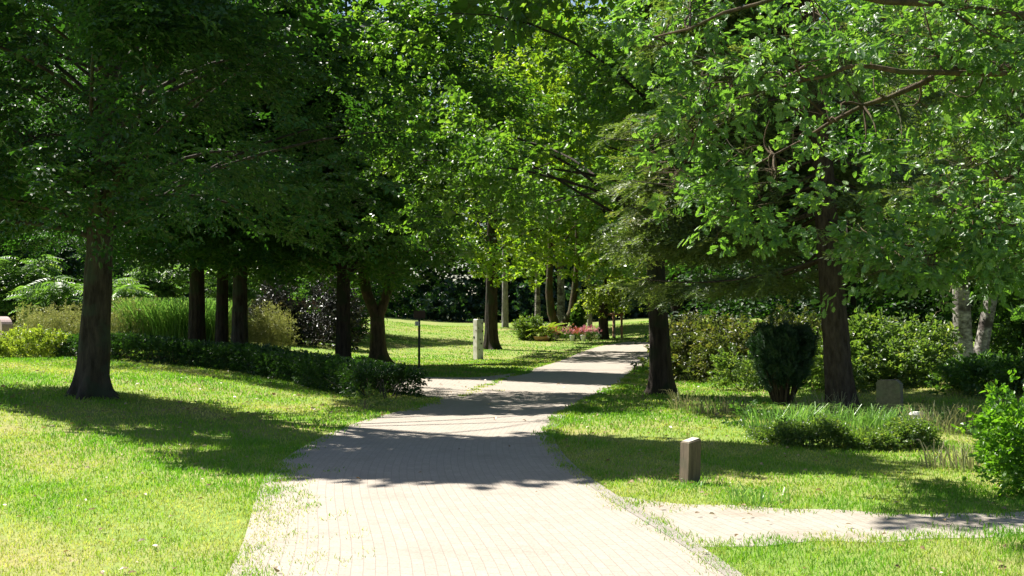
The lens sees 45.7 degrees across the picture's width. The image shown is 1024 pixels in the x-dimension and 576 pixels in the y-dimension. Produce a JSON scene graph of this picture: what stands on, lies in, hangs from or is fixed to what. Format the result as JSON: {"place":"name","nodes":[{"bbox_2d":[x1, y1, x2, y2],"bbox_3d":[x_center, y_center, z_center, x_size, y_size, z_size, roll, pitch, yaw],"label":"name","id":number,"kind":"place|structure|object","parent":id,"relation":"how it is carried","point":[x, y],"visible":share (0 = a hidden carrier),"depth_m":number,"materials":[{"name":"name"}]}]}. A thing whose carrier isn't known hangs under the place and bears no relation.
{"place":"outdoors","nodes":[
{"label":"outdoors","id":0,"kind":"place"},
{"bbox_2d":[111,297,258,348],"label":"tall grass","id":1,"kind":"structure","parent":0,"point":[169,319],"depth_m":42.91,"materials":[{"name":"green plant"}]},
{"bbox_2d":[391,373,514,397],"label":"side path","id":2,"kind":"structure","parent":0,"point":[443,387],"depth_m":29.32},
{"bbox_2d":[226,342,724,575],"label":"path","id":3,"kind":"structure","parent":0,"point":[476,504],"depth_m":10.69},
{"bbox_2d":[24,0,997,315],"label":"sky","id":4,"kind":"structure","parent":0,"point":[600,1],"materials":[{"name":"white"}]},
{"bbox_2d":[0,317,1023,575],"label":"ground","id":5,"kind":"structure","parent":0,"point":[30,549],"depth_m":13.91,"materials":[{"name":"green plant"}]},
{"bbox_2d":[0,316,12,338],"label":"gravestone","id":6,"kind":"object","parent":5,"relation":"on","point":[6,324],"visible":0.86,"depth_m":39.92,"materials":[{"name":"brown stone"}]},
{"bbox_2d":[0,254,63,326],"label":"pinnate shrub","id":7,"kind":"object","parent":5,"relation":"on","point":[12,280],"visible":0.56,"depth_m":49.78,"materials":[{"name":"green plant"}]},
{"bbox_2d":[0,323,75,358],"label":"shrub","id":8,"kind":"object","parent":5,"relation":"on","point":[10,346],"visible":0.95,"depth_m":34.90,"materials":[{"name":"green plant"}]},
{"bbox_2d":[0,214,83,303],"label":"broadleaf tree","id":9,"kind":"object","parent":5,"relation":"on","point":[53,272],"visible":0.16,"depth_m":60.88,"materials":[{"name":"green plant"}]},
{"bbox_2d":[4,276,82,332],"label":"pinnate shrub","id":10,"kind":"object","parent":5,"relation":"on","point":[46,298],"visible":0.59,"depth_m":46.58,"materials":[{"name":"green plant"}]},
{"bbox_2d":[10,299,81,339],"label":"goldenrod patch","id":11,"kind":"object","parent":5,"relation":"on","point":[57,322],"visible":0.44,"depth_m":43.56,"materials":[{"name":"green plant"}]},
{"bbox_2d":[66,277,154,331],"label":"pinnate shrub","id":12,"kind":"object","parent":5,"relation":"on","point":[120,290],"visible":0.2,"depth_m":47.44,"materials":[{"name":"green plant"}]},
{"bbox_2d":[73,295,160,334],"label":"goldenrod patch","id":13,"kind":"object","parent":5,"relation":"on","point":[115,327],"visible":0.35,"depth_m":42.99,"materials":[{"name":"green plant"}]},
{"bbox_2d":[122,261,189,305],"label":"pinnate shrub","id":14,"kind":"object","parent":5,"relation":"on","point":[168,289],"visible":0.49,"depth_m":52.55,"materials":[{"name":"green plant"}]},
{"bbox_2d":[69,234,314,297],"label":"broadleaf tree","id":15,"kind":"object","parent":5,"relation":"on","point":[120,269],"visible":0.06,"depth_m":61.70,"materials":[{"name":"green plant"}]},
{"bbox_2d":[38,2,372,343],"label":"hornbeam tree","id":16,"kind":"object","parent":5,"relation":"on","point":[221,324],"visible":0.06,"depth_m":40.21,"materials":[{"name":"green plant"}]},
{"bbox_2d":[0,0,425,341],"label":"hornbeam tree","id":17,"kind":"object","parent":5,"relation":"on","point":[196,324],"visible":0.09,"depth_m":34.65,"materials":[{"name":"green plant"}]},
{"bbox_2d":[180,269,266,317],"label":"pinnate shrub","id":18,"kind":"object","parent":5,"relation":"on","point":[209,293],"visible":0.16,"depth_m":53.73,"materials":[{"name":"green plant"}]},
{"bbox_2d":[6,0,441,343],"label":"hornbeam tree","id":19,"kind":"object","parent":5,"relation":"on","point":[239,332],"visible":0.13,"depth_m":36.04,"materials":[{"name":"green plant"}]},
{"bbox_2d":[20,331,431,398],"bbox_3d":[-8.084,1.877,31.888,3.555,1.479,19.676,1,-2,-43],"label":"hedge","id":20,"kind":"object","parent":5,"relation":"on","point":[347,373],"visible":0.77,"depth_m":29.69,"materials":[{"name":"green plant"}]},
{"bbox_2d":[0,0,501,399],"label":"hornbeam tree","id":21,"kind":"object","parent":5,"relation":"on","point":[201,31],"visible":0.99,"depth_m":18.94,"materials":[{"name":"green plant"}]},
{"bbox_2d":[228,300,300,348],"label":"goldenrod patch","id":22,"kind":"object","parent":5,"relation":"on","point":[258,333],"visible":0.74,"depth_m":41.64,"materials":[{"name":"green plant"}]},
{"bbox_2d":[248,274,369,349],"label":"purple shrub","id":23,"kind":"object","parent":5,"relation":"on","point":[327,309],"visible":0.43,"depth_m":49.50,"materials":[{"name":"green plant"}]},
{"bbox_2d":[288,273,369,343],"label":"shrub","id":24,"kind":"object","parent":5,"relation":"on","point":[362,319],"visible":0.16,"depth_m":53.82,"materials":[{"name":"green plant"}]},
{"bbox_2d":[122,0,552,358],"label":"hornbeam tree","id":25,"kind":"object","parent":5,"relation":"on","point":[343,327],"visible":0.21,"depth_m":37.25,"materials":[{"name":"green plant"}]},
{"bbox_2d":[252,88,440,325],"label":"broadleaf tree","id":26,"kind":"object","parent":5,"relation":"on","point":[375,292],"visible":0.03,"depth_m":60.47,"materials":[{"name":"green plant"}]},
{"bbox_2d":[345,383,392,410],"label":"weed","id":27,"kind":"object","parent":5,"relation":"on","point":[372,396],"visible":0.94,"depth_m":21.19,"materials":[{"name":"green plant"}]},
{"bbox_2d":[206,0,573,362],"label":"hornbeam tree","id":28,"kind":"object","parent":5,"relation":"on","point":[378,349],"visible":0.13,"depth_m":40.14,"materials":[{"name":"green plant"}]},
{"bbox_2d":[414,311,424,368],"bbox_3d":[-2.900,1.728,38.052,0.360,2.036,0.087,0,-1,-6],"label":"sign post","id":29,"kind":"object","parent":5,"relation":"on","point":[419,314],"visible":0.87,"depth_m":38.02,"materials":[{"name":"black metal"}]},
{"bbox_2d":[473,319,482,359],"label":"stone pillar","id":30,"kind":"structure","parent":5,"relation":"on","point":[477,338],"depth_m":45.50,"materials":[{"name":"beige stone"}]},
{"bbox_2d":[367,0,636,349],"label":"maple tree","id":31,"kind":"object","parent":5,"relation":"on","point":[491,337],"visible":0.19,"depth_m":51.48,"materials":[{"name":"green plant"}]},
{"bbox_2d":[0,357,1020,575],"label":"fallen leaves","id":32,"kind":"object","parent":5,"relation":"on","point":[277,569],"visible":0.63,"depth_m":16.85,"materials":[{"name":"brown plant"}]},
{"bbox_2d":[0,0,1022,325],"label":"woods","id":33,"kind":"object","parent":5,"relation":"on","point":[456,304],"visible":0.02,"depth_m":91.14,"materials":[{"name":"green plant"}]},
{"bbox_2d":[438,106,588,327],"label":"birch tree","id":34,"kind":"object","parent":5,"relation":"on","point":[505,320],"visible":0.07,"depth_m":72.85,"materials":[{"name":"green plant"}]},
{"bbox_2d":[510,313,547,340],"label":"shrub","id":35,"kind":"object","parent":5,"relation":"on","point":[520,324],"visible":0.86,"depth_m":59.93,"materials":[{"name":"green plant"}]},
{"bbox_2d":[453,107,605,320],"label":"birch tree","id":36,"kind":"object","parent":5,"relation":"on","point":[537,301],"visible":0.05,"depth_m":70.86,"materials":[{"name":"green plant"}]},
{"bbox_2d":[268,0,793,395],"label":"oak tree","id":37,"kind":"object","parent":5,"relation":"on","point":[499,176],"visible":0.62,"depth_m":26.45,"materials":[{"name":"green plant"}]},
{"bbox_2d":[533,336,549,340],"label":"flower pot","id":38,"kind":"object","parent":5,"relation":"on","point":[541,338],"visible":0.99,"depth_m":59.19,"materials":[{"name":"ceramic"}]},
{"bbox_2d":[547,325,560,340],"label":"flowers","id":39,"kind":"object","parent":38,"relation":"in","point":[555,335],"visible":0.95,"depth_m":59.53,"materials":[{"name":"green plant"}]},
{"bbox_2d":[522,322,569,340],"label":"fern","id":40,"kind":"object","parent":5,"relation":"on","point":[541,330],"visible":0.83,"depth_m":59.82,"materials":[{"name":"green plant"}]},
{"bbox_2d":[497,126,608,322],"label":"birch tree","id":41,"kind":"object","parent":5,"relation":"on","point":[560,301],"visible":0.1,"depth_m":69.83,"materials":[{"name":"green plant"}]},
{"bbox_2d":[507,117,628,337],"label":"birch tree","id":42,"kind":"object","parent":5,"relation":"on","point":[551,312],"visible":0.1,"depth_m":62.08,"materials":[{"name":"green plant"}]},
{"bbox_2d":[527,154,611,327],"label":"birch tree","id":43,"kind":"object","parent":5,"relation":"on","point":[589,322],"depth_m":71.86,"materials":[{"name":"green plant"}]},
{"bbox_2d":[560,326,580,340],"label":"flowers","id":44,"kind":"object","parent":5,"relation":"on","point":[569,333],"visible":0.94,"depth_m":59.59,"materials":[{"name":"pink plant"}]},
{"bbox_2d":[566,324,583,340],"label":"flowers","id":45,"kind":"object","parent":5,"relation":"on","point":[577,332],"visible":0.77,"depth_m":59.57,"materials":[{"name":"pink plant"}]},
{"bbox_2d":[568,294,586,337],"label":"juniper","id":46,"kind":"object","parent":5,"relation":"on","point":[578,320],"visible":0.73,"depth_m":61.84,"materials":[{"name":"green plant"}]},
{"bbox_2d":[579,325,596,340],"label":"flowers","id":47,"kind":"object","parent":5,"relation":"on","point":[587,334],"visible":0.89,"depth_m":59.48,"materials":[{"name":"pink plant"}]},
{"bbox_2d":[581,323,601,340],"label":"flowers","id":48,"kind":"object","parent":5,"relation":"on","point":[595,334],"visible":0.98,"depth_m":59.60,"materials":[{"name":"pink plant"}]},
{"bbox_2d":[498,0,691,339],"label":"maple tree","id":49,"kind":"object","parent":5,"relation":"on","point":[603,326],"visible":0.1,"depth_m":59.03,"materials":[{"name":"green plant"}]},
{"bbox_2d":[571,251,647,337],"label":"young tree","id":50,"kind":"object","parent":5,"relation":"on","point":[608,298],"visible":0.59,"depth_m":60.30,"materials":[{"name":"green plant"}]},
{"bbox_2d":[608,312,623,337],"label":"stake frame","id":51,"kind":"object","parent":5,"relation":"on","point":[613,314],"visible":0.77,"depth_m":60.87,"materials":[{"name":"brown wood"}]},
{"bbox_2d":[546,360,743,575],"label":"kerb","id":52,"kind":"structure","parent":5,"relation":"on","point":[700,549],"depth_m":9.72,"materials":[{"name":"grey stone"}]},
{"bbox_2d":[510,0,835,333],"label":"oak tree","id":53,"kind":"object","parent":5,"relation":"on","point":[573,205],"visible":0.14,"depth_m":47.84,"materials":[{"name":"green plant"}]},
{"bbox_2d":[661,387,708,410],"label":"grass tuft","id":54,"kind":"object","parent":5,"relation":"on","point":[685,404],"visible":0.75,"depth_m":21.34,"materials":[{"name":"green plant"}]},
{"bbox_2d":[657,478,717,489],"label":"grass tuft","id":55,"kind":"object","parent":5,"relation":"on","point":[684,484],"visible":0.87,"depth_m":11.72,"materials":[{"name":"green plant"}]},
{"bbox_2d":[630,309,745,381],"bbox_3d":[4.672,1.574,31.240,2.916,2.069,2.906,0,-1,17],"label":"olive shrub","id":56,"kind":"object","parent":5,"relation":"on","point":[686,330],"visible":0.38,"depth_m":30.78,"materials":[{"name":"green plant"}]},
{"bbox_2d":[679,437,700,483],"bbox_3d":[1.766,1.786,12.039,0.177,0.595,0.132,1,-2,-32],"label":"timber post","id":57,"kind":"object","parent":5,"relation":"on","point":[690,459],"visible":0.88,"depth_m":11.99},
{"bbox_2d":[689,393,758,414],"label":"grass tuft","id":58,"kind":"object","parent":5,"relation":"on","point":[726,409],"visible":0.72,"depth_m":20.50,"materials":[{"name":"green plant"}]},
{"bbox_2d":[707,343,762,390],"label":"shrub","id":59,"kind":"object","parent":5,"relation":"on","point":[722,361],"visible":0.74,"depth_m":26.85,"materials":[{"name":"green plant"}]},
{"bbox_2d":[720,399,769,426],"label":"weed","id":60,"kind":"object","parent":5,"relation":"on","point":[737,421],"visible":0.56,"depth_m":18.16,"materials":[{"name":"green plant"}]},
{"bbox_2d":[677,299,822,383],"bbox_3d":[6.135,1.426,29.770,3.578,2.337,2.865,1,-2,-27],"label":"olive shrub","id":61,"kind":"object","parent":5,"relation":"on","point":[701,357],"visible":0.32,"depth_m":29.51,"materials":[{"name":"green plant"}]},
{"bbox_2d":[722,481,795,505],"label":"grass tuft","id":62,"kind":"object","parent":5,"relation":"on","point":[754,498],"visible":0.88,"depth_m":10.67,"materials":[{"name":"green plant"}]},
{"bbox_2d":[744,316,820,405],"bbox_3d":[4.978,1.353,22.411,1.409,1.694,1.325,0,-1,0],"label":"yew bush","id":63,"kind":"object","parent":5,"relation":"on","point":[783,354],"visible":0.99,"depth_m":22.07,"materials":[{"name":"green plant"}]},
{"bbox_2d":[731,402,837,429],"bbox_3d":[3.884,1.874,17.633,1.843,0.400,1.244,0,-1,0],"label":"grass tuft","id":64,"kind":"object","parent":5,"relation":"on","point":[757,419],"visible":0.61,"depth_m":17.61,"materials":[{"name":"green plant"}]},
{"bbox_2d":[584,0,1023,413],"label":"broadleaf tree","id":65,"kind":"object","parent":5,"relation":"on","point":[837,362],"visible":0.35,"depth_m":20.75,"materials":[{"name":"green plant"}]},
{"bbox_2d":[590,0,1023,325],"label":"oak tree","id":66,"kind":"object","parent":5,"relation":"on","point":[971,58],"visible":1,"depth_m":11.68,"materials":[{"name":"green plant"}]},
{"bbox_2d":[770,401,854,425],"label":"grass tuft","id":67,"kind":"object","parent":5,"relation":"on","point":[816,412],"visible":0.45,"depth_m":17.82,"materials":[{"name":"green plant"}]},
{"bbox_2d":[611,0,1021,361],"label":"broadleaf tree","id":68,"kind":"object","parent":5,"relation":"on","point":[851,306],"visible":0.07,"depth_m":35.62,"materials":[{"name":"green plant"}]},
{"bbox_2d":[789,389,860,417],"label":"grass tuft","id":69,"kind":"object","parent":5,"relation":"on","point":[822,401],"visible":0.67,"depth_m":19.77,"materials":[{"name":"green plant"}]},
{"bbox_2d":[741,413,944,451],"bbox_3d":[4.139,1.873,15.521,2.623,0.589,1.538,-1,-1,21],"label":"hedge","id":70,"kind":"object","parent":5,"relation":"on","point":[825,430],"visible":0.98,"depth_m":15.12,"materials":[{"name":"green plant"}]},
{"bbox_2d":[820,402,913,430],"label":"grass tuft","id":71,"kind":"object","parent":5,"relation":"on","point":[858,421],"visible":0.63,"depth_m":17.43,"materials":[{"name":"green plant"}]},
{"bbox_2d":[806,308,928,383],"bbox_3d":[7.830,1.427,26.862,2.909,1.976,2.692,0,-1,0],"label":"shrub","id":72,"kind":"object","parent":5,"relation":"on","point":[872,326],"visible":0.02,"depth_m":26.49,"materials":[{"name":"green plant"}]},
{"bbox_2d":[803,305,965,391],"bbox_3d":[7.712,1.358,25.383,3.735,2.031,3.548,0,-1,0],"label":"shrub","id":73,"kind":"object","parent":5,"relation":"on","point":[874,357],"visible":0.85,"depth_m":24.68,"materials":[{"name":"green plant"}]},
{"bbox_2d":[876,379,902,420],"bbox_3d":[5.809,1.808,18.666,0.358,0.801,0.240,-1,-2,28],"label":"gravestone","id":74,"kind":"object","parent":5,"relation":"on","point":[889,392],"visible":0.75,"depth_m":18.57,"materials":[{"name":"grey stone"}]},
{"bbox_2d":[855,406,949,428],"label":"grass tuft","id":75,"kind":"object","parent":5,"relation":"on","point":[881,426],"visible":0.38,"depth_m":17.48,"materials":[{"name":"green plant"}]},
{"bbox_2d":[909,411,922,417],"bbox_3d":[5.742,1.799,17.254,0.270,0.081,0.133,1,-1,-25],"label":"stone","id":76,"kind":"object","parent":5,"relation":"on","point":[915,413],"visible":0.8,"depth_m":17.19,"materials":[{"name":"white stone"}]},
{"bbox_2d":[832,0,1023,357],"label":"birch tree","id":77,"kind":"object","parent":5,"relation":"on","point":[962,321],"visible":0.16,"depth_m":28.08,"materials":[{"name":"green plant"}]},
{"bbox_2d":[898,400,979,433],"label":"grass tuft","id":78,"kind":"object","parent":5,"relation":"on","point":[955,421],"visible":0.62,"depth_m":17.07,"materials":[{"name":"green plant"}]},
{"bbox_2d":[863,46,1016,319],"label":"broadleaf tree","id":79,"kind":"object","parent":5,"relation":"on","point":[966,205],"depth_m":41.90,"materials":[{"name":"green plant"}]},
{"bbox_2d":[867,0,1023,358],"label":"broadleaf tree","id":80,"kind":"object","parent":5,"relation":"on","point":[945,318],"visible":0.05,"depth_m":31.59,"materials":[{"name":"green plant"}]},
{"bbox_2d":[911,439,993,471],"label":"grass tuft","id":81,"kind":"object","parent":5,"relation":"on","point":[962,462],"visible":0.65,"depth_m":13.25,"materials":[{"name":"green plant"}]},
{"bbox_2d":[924,347,1023,397],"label":"shrub","id":82,"kind":"object","parent":5,"relation":"on","point":[976,372],"visible":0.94,"depth_m":22.30,"materials":[{"name":"green plant"}]},
{"bbox_2d":[951,369,1023,498],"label":"bright shrub","id":83,"kind":"object","parent":5,"relation":"on","point":[1006,453],"visible":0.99,"depth_m":11.31,"materials":[{"name":"green plant"}]},
{"bbox_2d":[972,253,1023,357],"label":"shrub","id":84,"kind":"object","parent":5,"relation":"on","point":[1012,332],"visible":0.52,"depth_m":29.06,"materials":[{"name":"green plant"}]},
{"bbox_2d":[620,496,1023,546],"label":"side path","id":85,"kind":"structure","parent":0,"point":[726,524],"depth_m":9.70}
]}

